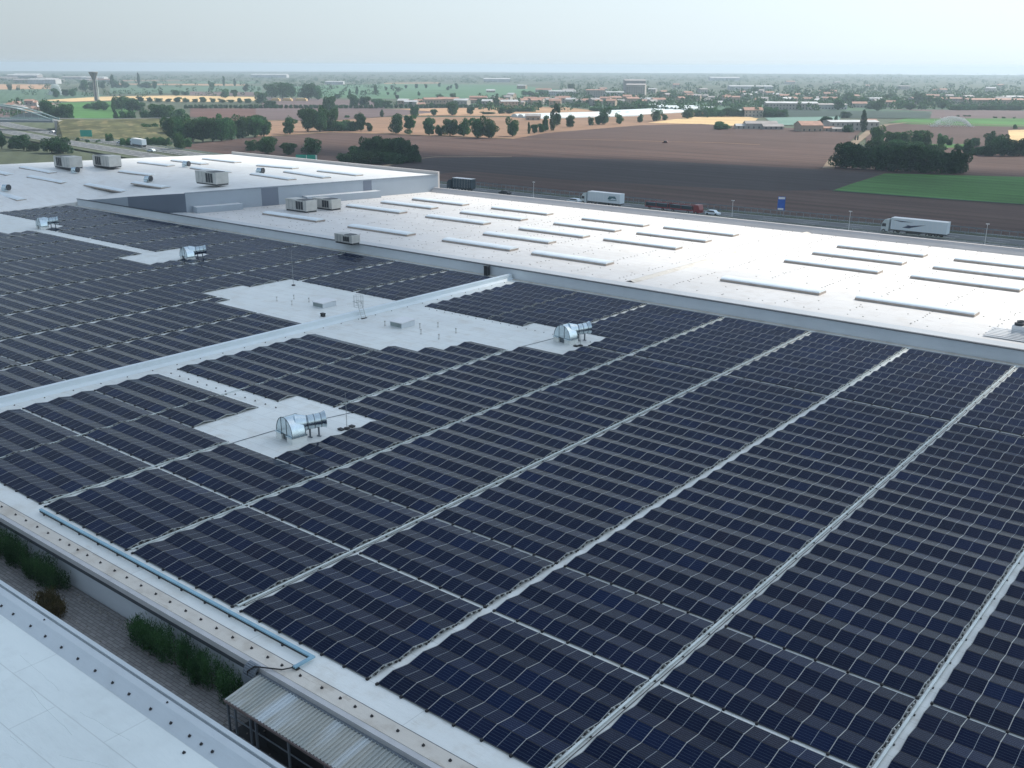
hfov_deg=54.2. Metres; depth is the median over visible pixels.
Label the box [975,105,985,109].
tree
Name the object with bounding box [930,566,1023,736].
solar array
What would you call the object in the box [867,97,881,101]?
industrial hall
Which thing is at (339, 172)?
skylight
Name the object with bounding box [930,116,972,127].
irrigation spray
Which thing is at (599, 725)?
conduit run
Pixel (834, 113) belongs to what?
field
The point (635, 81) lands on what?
industrial hall
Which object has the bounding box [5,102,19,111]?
house
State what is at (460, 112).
field
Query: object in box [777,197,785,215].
road sign
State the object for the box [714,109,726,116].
tree
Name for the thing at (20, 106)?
house
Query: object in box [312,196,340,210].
air handling unit
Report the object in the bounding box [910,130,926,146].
tree
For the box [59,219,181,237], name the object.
solar array
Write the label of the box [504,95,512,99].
house
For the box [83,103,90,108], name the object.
tree
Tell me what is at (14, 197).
skylight
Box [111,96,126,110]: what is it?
tree
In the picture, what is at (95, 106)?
tree
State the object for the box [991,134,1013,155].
tree
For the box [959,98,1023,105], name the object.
industrial hall
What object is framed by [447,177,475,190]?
lorry
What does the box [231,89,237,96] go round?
tree
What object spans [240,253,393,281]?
solar array
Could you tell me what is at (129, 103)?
tree
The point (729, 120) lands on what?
field
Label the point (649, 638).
solar array
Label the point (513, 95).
house
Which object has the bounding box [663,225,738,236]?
skylight
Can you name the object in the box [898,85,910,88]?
house
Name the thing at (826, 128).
house
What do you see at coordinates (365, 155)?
tree
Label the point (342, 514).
solar array
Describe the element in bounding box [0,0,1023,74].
sky
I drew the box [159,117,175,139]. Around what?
tree
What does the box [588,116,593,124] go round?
tree
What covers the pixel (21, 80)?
house
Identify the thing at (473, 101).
house
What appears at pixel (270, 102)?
tree
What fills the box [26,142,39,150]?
tree
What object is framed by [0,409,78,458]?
solar array
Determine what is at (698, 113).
tree
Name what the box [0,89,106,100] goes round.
field
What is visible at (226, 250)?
solar array
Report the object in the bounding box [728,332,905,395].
solar array
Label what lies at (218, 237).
solar array
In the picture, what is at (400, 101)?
house
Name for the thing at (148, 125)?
tree
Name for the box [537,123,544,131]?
tree
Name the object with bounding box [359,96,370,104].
tree
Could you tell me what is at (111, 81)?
tree
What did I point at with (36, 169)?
skylight
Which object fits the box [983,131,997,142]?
tree
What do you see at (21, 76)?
industrial hall
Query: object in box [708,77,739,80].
industrial hall
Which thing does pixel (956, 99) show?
industrial hall
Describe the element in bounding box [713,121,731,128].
tree
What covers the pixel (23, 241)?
solar array
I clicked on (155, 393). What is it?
solar array
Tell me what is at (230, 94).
field
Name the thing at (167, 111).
tree
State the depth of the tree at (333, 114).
662.03 m
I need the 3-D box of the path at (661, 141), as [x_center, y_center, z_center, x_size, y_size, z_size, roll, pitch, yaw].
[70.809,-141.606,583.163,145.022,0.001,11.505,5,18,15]
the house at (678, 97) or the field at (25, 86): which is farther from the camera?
the field at (25, 86)
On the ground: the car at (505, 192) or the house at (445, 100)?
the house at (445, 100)
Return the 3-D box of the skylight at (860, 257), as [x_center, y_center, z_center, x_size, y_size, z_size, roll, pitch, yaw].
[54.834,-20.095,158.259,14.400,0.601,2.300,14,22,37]
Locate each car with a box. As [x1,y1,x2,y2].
[498,190,510,194]
[567,198,580,201]
[705,209,720,214]
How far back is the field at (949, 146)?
561.75 m
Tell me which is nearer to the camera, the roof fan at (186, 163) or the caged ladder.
the caged ladder
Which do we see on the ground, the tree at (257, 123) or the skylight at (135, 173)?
the tree at (257, 123)
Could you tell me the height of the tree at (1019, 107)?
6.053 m
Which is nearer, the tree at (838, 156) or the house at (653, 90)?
the tree at (838, 156)
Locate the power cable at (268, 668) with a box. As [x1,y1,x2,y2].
[247,666,292,674]
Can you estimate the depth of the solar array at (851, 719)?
50.78 m
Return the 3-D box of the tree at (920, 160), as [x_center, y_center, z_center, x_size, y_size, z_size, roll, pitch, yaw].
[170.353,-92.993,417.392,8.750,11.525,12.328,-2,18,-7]
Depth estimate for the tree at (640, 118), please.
779.00 m
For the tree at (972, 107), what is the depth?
1025.09 m
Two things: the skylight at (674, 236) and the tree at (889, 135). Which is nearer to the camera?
the skylight at (674, 236)
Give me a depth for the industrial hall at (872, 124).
690.99 m
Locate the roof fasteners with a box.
[209,193,1020,334]
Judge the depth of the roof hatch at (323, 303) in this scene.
132.34 m
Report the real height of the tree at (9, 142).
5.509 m
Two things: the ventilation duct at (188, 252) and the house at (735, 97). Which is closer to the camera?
the ventilation duct at (188, 252)
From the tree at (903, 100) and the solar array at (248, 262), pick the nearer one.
the solar array at (248, 262)
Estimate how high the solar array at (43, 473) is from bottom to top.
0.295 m
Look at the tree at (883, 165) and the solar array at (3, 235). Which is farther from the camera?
the tree at (883, 165)
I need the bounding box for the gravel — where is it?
[1,561,269,754]
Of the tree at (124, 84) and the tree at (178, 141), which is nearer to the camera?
the tree at (178, 141)
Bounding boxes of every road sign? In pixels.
[80,130,91,137]
[296,155,316,159]
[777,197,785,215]
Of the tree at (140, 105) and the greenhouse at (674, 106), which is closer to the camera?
the tree at (140, 105)
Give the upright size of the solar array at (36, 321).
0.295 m
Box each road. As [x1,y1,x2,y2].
[0,122,1023,247]
[0,128,170,157]
[60,117,181,118]
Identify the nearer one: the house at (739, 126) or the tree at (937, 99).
the house at (739, 126)
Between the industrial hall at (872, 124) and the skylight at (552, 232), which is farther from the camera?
the industrial hall at (872, 124)
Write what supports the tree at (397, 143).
on the ground
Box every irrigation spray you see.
[47,84,61,94]
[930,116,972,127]
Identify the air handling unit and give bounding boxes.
[53,155,82,168]
[92,154,121,167]
[195,169,228,185]
[285,197,316,212]
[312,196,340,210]
[334,232,359,244]
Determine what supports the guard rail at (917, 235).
on the verge
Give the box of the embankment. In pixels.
[56,118,167,139]
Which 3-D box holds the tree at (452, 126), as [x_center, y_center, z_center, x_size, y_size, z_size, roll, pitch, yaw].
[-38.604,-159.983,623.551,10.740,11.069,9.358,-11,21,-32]
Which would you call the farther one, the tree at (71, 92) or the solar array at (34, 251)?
the tree at (71, 92)
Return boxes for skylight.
[0,171,13,175]
[0,192,26,200]
[19,166,56,173]
[27,175,66,183]
[84,183,127,192]
[118,170,154,175]
[131,181,170,188]
[137,161,174,166]
[170,159,207,164]
[190,166,231,172]
[202,157,241,162]
[250,173,296,179]
[256,164,298,168]
[262,211,324,221]
[283,170,330,178]
[317,169,362,175]
[346,204,406,213]
[347,224,415,236]
[380,200,437,209]
[412,197,468,205]
[425,214,490,224]
[442,237,518,251]
[460,210,527,220]
[483,231,555,243]
[491,206,553,215]
[518,226,589,237]
[531,250,613,265]
[553,221,621,231]
[581,216,649,226]
[603,236,682,249]
[636,230,711,242]
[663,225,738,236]
[720,275,825,295]
[784,257,882,273]
[812,250,906,264]
[837,243,927,257]
[855,294,979,316]
[910,273,1023,291]
[932,264,1023,279]
[954,256,1023,268]
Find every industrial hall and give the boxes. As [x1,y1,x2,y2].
[6,74,42,78]
[27,78,61,83]
[81,76,107,78]
[251,74,288,77]
[325,81,344,84]
[484,78,509,81]
[548,90,575,95]
[585,89,604,97]
[605,91,623,96]
[623,79,645,92]
[626,83,646,96]
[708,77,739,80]
[727,85,773,89]
[763,101,818,109]
[818,103,847,109]
[823,120,878,130]
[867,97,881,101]
[908,97,961,103]
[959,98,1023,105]
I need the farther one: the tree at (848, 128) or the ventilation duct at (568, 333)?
the tree at (848, 128)
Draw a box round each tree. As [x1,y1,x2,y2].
[0,131,6,147]
[7,139,13,148]
[11,134,30,150]
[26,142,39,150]
[38,100,53,119]
[40,136,59,152]
[49,107,61,117]
[49,137,73,153]
[51,88,59,96]
[58,104,74,117]
[61,89,68,95]
[67,88,77,95]
[78,79,87,90]
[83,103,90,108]
[87,81,99,89]
[89,102,99,109]
[97,99,109,109]
[99,80,105,88]
[105,133,113,140]
[110,74,114,87]
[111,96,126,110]
[111,100,115,110]
[112,110,117,117]
[113,81,119,87]
[118,110,135,117]
[119,138,126,145]
[120,80,129,87]
[122,97,138,111]
[133,102,145,111]
[135,96,143,101]
[137,82,152,87]
[140,110,154,117]
[140,123,158,126]
[145,138,154,144]
[148,104,165,117]
[152,137,162,144]
[153,98,162,101]
[159,105,175,117]
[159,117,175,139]
[160,137,171,145]
[170,90,179,95]
[173,97,181,101]
[173,113,189,138]
[173,131,185,148]
[174,109,185,116]
[183,118,199,141]
[183,138,191,146]
[193,117,208,141]
[199,97,206,101]
[200,117,219,141]
[208,81,214,89]
[211,113,231,140]
[220,89,228,97]
[224,117,237,139]
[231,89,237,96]
[231,114,250,138]
[242,84,248,91]
[244,139,256,150]
[248,117,264,137]
[251,115,271,135]
[254,91,267,103]
[254,136,277,153]
[263,82,277,97]
[263,100,278,106]
[277,82,290,98]
[279,142,296,154]
[282,115,297,133]
[289,83,295,96]
[297,107,315,131]
[300,83,315,99]
[300,137,321,154]
[311,105,327,131]
[312,85,322,98]
[321,107,339,130]
[322,96,335,110]
[332,120,351,130]
[336,152,355,162]
[347,94,359,105]
[348,121,357,130]
[348,145,368,161]
[354,112,365,129]
[355,150,383,163]
[358,136,371,150]
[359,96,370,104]
[365,122,372,130]
[369,135,382,156]
[371,98,382,105]
[375,138,394,157]
[381,101,391,106]
[381,152,408,163]
[388,113,402,132]
[388,137,405,153]
[401,139,414,161]
[403,115,416,133]
[406,144,421,161]
[410,107,418,115]
[422,115,435,134]
[430,109,437,115]
[435,125,445,134]
[443,118,457,135]
[445,100,458,114]
[457,117,470,135]
[466,107,474,114]
[468,118,483,137]
[479,115,499,137]
[490,95,499,104]
[496,105,506,113]
[505,106,514,113]
[505,117,518,135]
[518,107,530,111]
[531,124,537,132]
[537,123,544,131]
[542,115,548,130]
[549,109,556,129]
[554,103,560,125]
[565,115,574,126]
[568,83,574,88]
[569,102,588,106]
[588,107,602,110]
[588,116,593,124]
[594,116,600,123]
[597,107,611,123]
[615,113,623,123]
[621,105,635,109]
[635,101,648,108]
[637,114,643,121]
[651,108,662,120]
[661,113,667,119]
[681,108,694,117]
[693,109,706,116]
[703,107,717,116]
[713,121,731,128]
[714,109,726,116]
[723,107,737,116]
[735,109,744,116]
[763,107,778,116]
[775,109,788,116]
[820,116,832,120]
[828,141,856,167]
[833,98,844,109]
[839,111,852,117]
[842,92,853,100]
[842,124,854,131]
[842,143,863,168]
[847,95,857,103]
[856,98,869,101]
[857,140,873,168]
[860,109,867,131]
[864,101,874,108]
[864,143,890,169]
[870,125,885,141]
[871,98,884,110]
[871,134,885,149]
[875,145,901,170]
[882,93,892,98]
[884,131,899,146]
[884,146,911,171]
[887,139,905,151]
[890,96,900,104]
[896,99,906,107]
[899,130,912,143]
[902,145,922,171]
[904,102,916,109]
[904,141,923,147]
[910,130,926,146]
[910,148,931,172]
[913,91,925,102]
[920,95,933,102]
[922,130,933,144]
[923,146,939,172]
[925,144,947,152]
[929,149,959,172]
[932,97,942,104]
[936,100,949,108]
[937,133,948,144]
[944,149,961,173]
[946,137,953,144]
[948,104,961,109]
[953,151,972,172]
[954,143,962,149]
[959,104,970,109]
[962,139,974,153]
[965,105,977,109]
[969,147,984,154]
[971,137,980,145]
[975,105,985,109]
[980,141,999,155]
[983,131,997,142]
[984,104,996,109]
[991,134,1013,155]
[995,105,1006,109]
[1004,104,1016,109]
[1004,138,1023,155]
[1017,105,1023,109]
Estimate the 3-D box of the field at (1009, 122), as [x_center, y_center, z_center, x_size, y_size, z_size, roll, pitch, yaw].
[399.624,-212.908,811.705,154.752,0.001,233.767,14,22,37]
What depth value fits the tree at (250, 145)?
507.34 m
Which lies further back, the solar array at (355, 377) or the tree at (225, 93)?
the tree at (225, 93)
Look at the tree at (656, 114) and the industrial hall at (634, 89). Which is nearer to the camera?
the tree at (656, 114)
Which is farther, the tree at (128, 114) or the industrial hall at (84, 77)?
the industrial hall at (84, 77)
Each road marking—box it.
[7,126,1022,247]
[17,124,1022,240]
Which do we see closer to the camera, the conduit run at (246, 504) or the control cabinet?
the conduit run at (246, 504)
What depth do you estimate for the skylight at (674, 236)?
175.91 m
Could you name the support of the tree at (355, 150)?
on the ground
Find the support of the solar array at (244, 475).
on the warehouse at (444, 741)
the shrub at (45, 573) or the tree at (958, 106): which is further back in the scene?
the tree at (958, 106)
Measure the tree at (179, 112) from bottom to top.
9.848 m
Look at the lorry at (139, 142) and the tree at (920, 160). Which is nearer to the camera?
the tree at (920, 160)
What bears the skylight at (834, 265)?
on the warehouse at (994, 307)
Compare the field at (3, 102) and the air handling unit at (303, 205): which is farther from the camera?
the field at (3, 102)
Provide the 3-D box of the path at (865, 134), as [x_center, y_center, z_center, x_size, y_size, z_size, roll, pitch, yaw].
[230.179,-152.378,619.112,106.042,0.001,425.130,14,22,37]
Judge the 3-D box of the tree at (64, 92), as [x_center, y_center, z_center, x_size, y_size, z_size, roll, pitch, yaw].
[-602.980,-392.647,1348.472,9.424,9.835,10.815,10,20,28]
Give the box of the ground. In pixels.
[0,71,1023,163]
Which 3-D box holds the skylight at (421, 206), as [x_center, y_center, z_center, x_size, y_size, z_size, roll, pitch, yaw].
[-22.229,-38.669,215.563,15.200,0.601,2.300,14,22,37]
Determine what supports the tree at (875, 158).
on the ground
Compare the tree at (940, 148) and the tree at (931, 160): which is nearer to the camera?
the tree at (931, 160)
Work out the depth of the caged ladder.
126.43 m
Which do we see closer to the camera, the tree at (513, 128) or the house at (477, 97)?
the tree at (513, 128)
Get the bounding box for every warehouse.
[0,152,439,212]
[0,199,1023,767]
[172,187,1023,348]
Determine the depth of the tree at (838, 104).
1017.48 m
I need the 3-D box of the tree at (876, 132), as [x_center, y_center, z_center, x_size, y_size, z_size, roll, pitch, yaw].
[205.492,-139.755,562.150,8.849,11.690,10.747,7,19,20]
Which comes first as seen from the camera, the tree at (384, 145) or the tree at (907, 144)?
the tree at (384, 145)
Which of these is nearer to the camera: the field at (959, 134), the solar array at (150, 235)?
the solar array at (150, 235)
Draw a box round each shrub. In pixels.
[0,528,71,590]
[29,586,68,618]
[123,612,243,703]
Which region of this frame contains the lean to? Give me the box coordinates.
[224,672,422,767]
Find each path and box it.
[266,132,508,138]
[383,156,511,165]
[572,139,758,144]
[823,123,1023,168]
[833,190,1023,204]
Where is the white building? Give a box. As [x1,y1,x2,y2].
[0,580,285,767]
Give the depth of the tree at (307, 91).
1250.50 m
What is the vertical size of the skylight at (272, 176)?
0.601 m
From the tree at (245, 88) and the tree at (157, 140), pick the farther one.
the tree at (245, 88)
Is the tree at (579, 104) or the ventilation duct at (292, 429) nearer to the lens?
the ventilation duct at (292, 429)
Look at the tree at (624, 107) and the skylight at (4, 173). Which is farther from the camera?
the tree at (624, 107)
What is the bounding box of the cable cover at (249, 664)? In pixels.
[242,660,259,682]
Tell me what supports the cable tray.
on the warehouse at (444, 741)
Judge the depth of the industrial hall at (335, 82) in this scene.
2223.21 m
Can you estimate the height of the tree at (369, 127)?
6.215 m
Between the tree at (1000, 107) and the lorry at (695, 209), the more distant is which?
the tree at (1000, 107)
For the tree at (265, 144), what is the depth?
488.90 m
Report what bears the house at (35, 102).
on the ground
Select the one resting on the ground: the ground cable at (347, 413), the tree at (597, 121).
the tree at (597, 121)
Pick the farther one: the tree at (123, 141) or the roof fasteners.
the tree at (123, 141)
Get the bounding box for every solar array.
[0,205,86,216]
[0,231,40,237]
[0,233,74,249]
[0,240,107,262]
[0,247,141,276]
[0,259,188,294]
[0,264,232,314]
[0,273,275,338]
[0,297,256,364]
[0,356,22,369]
[0,366,64,395]
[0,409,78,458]
[0,436,151,504]
[21,209,116,220]
[22,390,154,434]
[27,313,301,379]
[44,468,241,550]
[46,214,145,231]
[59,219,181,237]
[84,414,228,464]
[91,225,216,244]
[94,334,376,413]
[126,231,258,251]
[131,507,348,607]
[158,341,505,427]
[160,443,317,503]
[178,238,299,262]
[195,245,345,272]
[239,554,481,680]
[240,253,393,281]
[250,477,423,550]
[275,346,626,474]
[302,261,446,291]
[325,355,718,514]
[356,270,492,299]
[359,518,554,607]
[375,612,648,767]
[425,282,576,318]
[433,375,826,563]
[489,292,646,326]
[492,567,714,678]
[562,684,850,767]
[564,397,949,623]
[588,304,723,353]
[633,317,808,372]
[660,627,915,767]
[724,423,1023,699]
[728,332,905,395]
[835,348,1013,420]
[887,704,1023,767]
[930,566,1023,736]
[957,367,1023,435]
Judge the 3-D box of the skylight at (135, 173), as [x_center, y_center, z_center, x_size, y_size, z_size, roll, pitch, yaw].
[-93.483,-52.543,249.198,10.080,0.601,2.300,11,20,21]
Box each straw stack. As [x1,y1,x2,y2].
[282,98,292,100]
[295,98,307,100]
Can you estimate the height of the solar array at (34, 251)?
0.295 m
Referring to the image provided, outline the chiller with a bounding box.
[983,320,1023,341]
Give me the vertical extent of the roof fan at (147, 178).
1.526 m
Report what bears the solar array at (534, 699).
on the warehouse at (444, 741)
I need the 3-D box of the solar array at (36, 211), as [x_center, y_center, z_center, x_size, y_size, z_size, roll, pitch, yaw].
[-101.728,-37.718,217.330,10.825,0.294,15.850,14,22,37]
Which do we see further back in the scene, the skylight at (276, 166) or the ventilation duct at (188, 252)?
the skylight at (276, 166)
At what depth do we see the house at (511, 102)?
1055.61 m
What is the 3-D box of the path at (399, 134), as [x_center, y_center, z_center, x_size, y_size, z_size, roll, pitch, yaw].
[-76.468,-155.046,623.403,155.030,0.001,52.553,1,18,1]
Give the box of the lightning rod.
[344,395,349,429]
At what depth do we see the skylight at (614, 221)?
192.49 m
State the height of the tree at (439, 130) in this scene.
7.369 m
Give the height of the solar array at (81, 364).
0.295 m
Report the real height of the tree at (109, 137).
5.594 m
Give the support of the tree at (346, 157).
on the ground
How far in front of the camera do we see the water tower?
1185.54 m
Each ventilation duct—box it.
[35,216,58,229]
[179,245,206,259]
[275,410,326,444]
[553,321,591,344]
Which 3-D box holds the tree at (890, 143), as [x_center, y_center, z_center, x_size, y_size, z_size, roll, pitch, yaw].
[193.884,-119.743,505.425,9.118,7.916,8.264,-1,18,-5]
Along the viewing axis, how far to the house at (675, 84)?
2053.18 m
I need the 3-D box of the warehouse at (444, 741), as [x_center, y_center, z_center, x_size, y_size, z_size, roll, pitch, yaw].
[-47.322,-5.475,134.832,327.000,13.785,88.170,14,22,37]
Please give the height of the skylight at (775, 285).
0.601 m
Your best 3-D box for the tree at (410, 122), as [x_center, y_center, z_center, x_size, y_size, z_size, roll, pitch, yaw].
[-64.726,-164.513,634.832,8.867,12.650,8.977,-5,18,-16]
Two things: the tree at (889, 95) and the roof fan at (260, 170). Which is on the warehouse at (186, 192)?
the roof fan at (260, 170)
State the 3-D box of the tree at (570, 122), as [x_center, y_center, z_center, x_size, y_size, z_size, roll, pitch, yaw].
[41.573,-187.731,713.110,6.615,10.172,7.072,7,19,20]
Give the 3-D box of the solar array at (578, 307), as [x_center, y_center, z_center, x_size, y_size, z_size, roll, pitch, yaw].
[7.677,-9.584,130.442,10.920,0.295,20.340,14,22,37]
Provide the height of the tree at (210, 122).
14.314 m
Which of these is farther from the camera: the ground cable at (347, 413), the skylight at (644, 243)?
the skylight at (644, 243)
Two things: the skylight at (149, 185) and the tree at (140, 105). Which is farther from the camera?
the tree at (140, 105)
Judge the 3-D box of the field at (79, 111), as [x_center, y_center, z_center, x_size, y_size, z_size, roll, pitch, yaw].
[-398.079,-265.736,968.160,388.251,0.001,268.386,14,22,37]
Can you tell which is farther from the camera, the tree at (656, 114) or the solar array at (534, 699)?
the tree at (656, 114)
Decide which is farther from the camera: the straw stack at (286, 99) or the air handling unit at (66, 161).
the straw stack at (286, 99)
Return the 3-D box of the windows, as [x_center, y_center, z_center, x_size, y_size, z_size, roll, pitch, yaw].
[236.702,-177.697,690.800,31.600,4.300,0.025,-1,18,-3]
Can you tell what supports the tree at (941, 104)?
on the ground
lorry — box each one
[130,138,146,146]
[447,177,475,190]
[581,190,624,205]
[645,200,703,213]
[881,217,950,238]
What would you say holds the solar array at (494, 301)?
on the warehouse at (444, 741)
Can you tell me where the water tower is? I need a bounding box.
[88,72,97,100]
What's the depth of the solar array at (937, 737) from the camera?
47.01 m
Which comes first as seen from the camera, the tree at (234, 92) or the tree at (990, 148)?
the tree at (990, 148)
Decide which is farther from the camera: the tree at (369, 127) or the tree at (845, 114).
the tree at (845, 114)
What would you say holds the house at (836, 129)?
on the ground
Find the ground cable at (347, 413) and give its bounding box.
[229,338,552,443]
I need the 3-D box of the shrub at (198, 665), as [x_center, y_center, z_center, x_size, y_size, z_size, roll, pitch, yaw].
[-18.799,15.339,57.064,10.852,2.429,2.009,14,22,37]
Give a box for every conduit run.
[0,352,367,457]
[44,441,227,502]
[131,316,725,549]
[237,331,811,606]
[341,349,506,404]
[548,365,1016,767]
[824,347,908,398]
[872,551,1023,767]
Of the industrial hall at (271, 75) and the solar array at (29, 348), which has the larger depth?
the industrial hall at (271, 75)
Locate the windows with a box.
[832,123,877,129]
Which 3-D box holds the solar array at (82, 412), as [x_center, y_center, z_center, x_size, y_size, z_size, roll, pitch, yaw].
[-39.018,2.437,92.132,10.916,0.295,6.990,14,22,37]
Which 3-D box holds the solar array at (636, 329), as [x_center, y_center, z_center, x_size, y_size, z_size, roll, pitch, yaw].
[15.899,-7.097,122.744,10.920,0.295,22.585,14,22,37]
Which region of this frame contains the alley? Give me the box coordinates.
[0,553,287,767]
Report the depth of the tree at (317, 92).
1251.56 m
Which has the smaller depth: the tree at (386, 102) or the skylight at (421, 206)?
the skylight at (421, 206)
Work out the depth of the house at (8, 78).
2599.32 m
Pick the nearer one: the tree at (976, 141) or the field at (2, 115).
the tree at (976, 141)
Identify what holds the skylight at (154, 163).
on the warehouse at (186, 192)
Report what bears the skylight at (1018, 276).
on the warehouse at (994, 307)
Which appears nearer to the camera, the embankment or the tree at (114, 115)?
the embankment
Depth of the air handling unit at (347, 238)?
169.10 m
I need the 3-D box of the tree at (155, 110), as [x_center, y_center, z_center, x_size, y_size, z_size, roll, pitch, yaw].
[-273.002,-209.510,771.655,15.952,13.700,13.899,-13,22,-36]
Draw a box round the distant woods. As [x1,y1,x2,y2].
[0,73,1023,116]
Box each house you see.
[0,77,17,79]
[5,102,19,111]
[10,105,30,112]
[13,79,27,82]
[15,107,32,113]
[24,99,34,105]
[27,100,38,105]
[62,76,78,78]
[96,79,110,82]
[397,99,409,105]
[404,100,418,106]
[422,97,441,105]
[441,97,458,104]
[454,98,470,106]
[466,98,476,103]
[469,96,486,98]
[481,99,492,106]
[500,100,518,106]
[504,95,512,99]
[507,93,515,99]
[517,85,527,88]
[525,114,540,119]
[529,98,541,104]
[535,88,551,91]
[549,98,561,106]
[555,96,568,102]
[565,98,575,103]
[588,98,599,105]
[606,99,617,106]
[623,97,639,104]
[648,88,656,92]
[651,98,665,103]
[672,83,679,87]
[675,96,684,102]
[681,91,692,94]
[697,88,707,93]
[731,96,739,102]
[734,124,745,128]
[741,107,762,116]
[743,121,777,128]
[762,124,784,129]
[784,81,794,83]
[794,121,823,131]
[823,126,833,130]
[831,127,843,131]
[851,101,867,107]
[884,100,895,106]
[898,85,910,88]
[937,88,947,92]
[986,87,995,91]
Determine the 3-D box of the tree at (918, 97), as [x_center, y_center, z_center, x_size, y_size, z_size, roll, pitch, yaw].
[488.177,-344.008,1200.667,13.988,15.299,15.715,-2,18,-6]
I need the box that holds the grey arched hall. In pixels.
[13,111,56,119]
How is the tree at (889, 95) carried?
on the ground
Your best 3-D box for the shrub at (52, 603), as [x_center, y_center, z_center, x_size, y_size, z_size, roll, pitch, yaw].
[-29.164,13.802,63.107,1.768,1.608,3.050,-14,23,-38]
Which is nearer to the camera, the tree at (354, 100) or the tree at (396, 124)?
the tree at (396, 124)
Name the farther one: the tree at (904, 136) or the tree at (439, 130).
the tree at (439, 130)
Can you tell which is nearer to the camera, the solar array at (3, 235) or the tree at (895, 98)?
the solar array at (3, 235)
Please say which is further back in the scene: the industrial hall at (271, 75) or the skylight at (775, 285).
the industrial hall at (271, 75)
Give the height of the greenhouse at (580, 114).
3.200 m
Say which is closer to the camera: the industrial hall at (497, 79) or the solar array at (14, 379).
the solar array at (14, 379)
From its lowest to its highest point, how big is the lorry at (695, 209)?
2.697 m
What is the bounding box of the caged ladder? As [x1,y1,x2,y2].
[353,295,366,318]
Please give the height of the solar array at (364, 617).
0.295 m
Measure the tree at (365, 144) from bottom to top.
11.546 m
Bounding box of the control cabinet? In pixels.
[484,265,489,275]
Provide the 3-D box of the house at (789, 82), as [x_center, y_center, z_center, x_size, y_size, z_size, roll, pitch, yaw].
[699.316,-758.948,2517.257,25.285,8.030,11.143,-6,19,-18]
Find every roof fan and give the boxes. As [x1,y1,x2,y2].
[1,184,10,190]
[71,167,79,172]
[143,176,152,181]
[182,161,190,166]
[256,168,264,172]
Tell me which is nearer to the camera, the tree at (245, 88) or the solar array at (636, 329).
the solar array at (636, 329)
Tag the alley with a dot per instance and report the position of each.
(96, 631)
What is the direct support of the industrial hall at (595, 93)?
on the ground
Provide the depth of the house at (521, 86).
1888.30 m
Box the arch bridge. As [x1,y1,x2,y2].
[0,104,62,130]
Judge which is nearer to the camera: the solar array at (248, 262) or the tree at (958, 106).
the solar array at (248, 262)
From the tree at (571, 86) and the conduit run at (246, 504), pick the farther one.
the tree at (571, 86)
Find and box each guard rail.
[58,135,1023,247]
[98,136,1023,238]
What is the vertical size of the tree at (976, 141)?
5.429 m
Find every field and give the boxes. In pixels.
[0,84,52,88]
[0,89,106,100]
[0,101,56,103]
[0,103,59,116]
[48,95,257,101]
[60,102,136,118]
[110,85,261,93]
[120,80,176,80]
[120,84,244,85]
[128,81,259,82]
[185,124,860,218]
[190,91,257,95]
[190,108,255,120]
[256,108,430,119]
[256,113,759,138]
[262,97,383,108]
[264,84,555,98]
[389,157,881,190]
[402,107,598,115]
[403,99,1023,113]
[649,116,757,125]
[766,116,840,124]
[779,109,930,117]
[829,148,1023,236]
[835,173,1023,203]
[866,124,1023,146]
[890,109,1023,117]
[890,118,1023,126]
[933,144,963,147]
[1008,130,1023,140]
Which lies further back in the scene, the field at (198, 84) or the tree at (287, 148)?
the field at (198, 84)
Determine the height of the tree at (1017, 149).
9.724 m
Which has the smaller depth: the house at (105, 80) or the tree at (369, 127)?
the tree at (369, 127)
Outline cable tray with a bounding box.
[39,508,314,670]
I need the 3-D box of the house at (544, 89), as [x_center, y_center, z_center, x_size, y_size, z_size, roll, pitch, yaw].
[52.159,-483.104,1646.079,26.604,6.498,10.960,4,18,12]
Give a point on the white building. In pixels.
(63, 707)
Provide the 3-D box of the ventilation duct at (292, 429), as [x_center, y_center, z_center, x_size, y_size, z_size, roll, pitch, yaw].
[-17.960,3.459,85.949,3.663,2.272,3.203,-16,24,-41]
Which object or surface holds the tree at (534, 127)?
on the ground
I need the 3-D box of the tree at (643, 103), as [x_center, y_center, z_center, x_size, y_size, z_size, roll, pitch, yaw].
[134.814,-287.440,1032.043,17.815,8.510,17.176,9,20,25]
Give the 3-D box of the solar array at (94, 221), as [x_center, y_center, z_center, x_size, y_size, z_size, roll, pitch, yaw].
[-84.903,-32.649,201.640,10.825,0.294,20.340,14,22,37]
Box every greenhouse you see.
[511,111,639,118]
[599,108,683,114]
[651,105,713,109]
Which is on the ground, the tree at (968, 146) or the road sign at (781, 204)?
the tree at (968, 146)
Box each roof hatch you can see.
[312,297,336,308]
[390,316,415,328]
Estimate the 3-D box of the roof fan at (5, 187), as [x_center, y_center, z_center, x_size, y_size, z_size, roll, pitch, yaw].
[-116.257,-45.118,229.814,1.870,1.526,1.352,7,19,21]
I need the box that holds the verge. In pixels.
[0,122,1023,248]
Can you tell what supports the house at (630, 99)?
on the ground
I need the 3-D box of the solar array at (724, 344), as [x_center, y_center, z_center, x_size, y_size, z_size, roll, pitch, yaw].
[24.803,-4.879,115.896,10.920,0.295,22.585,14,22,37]
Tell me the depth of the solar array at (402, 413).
95.64 m

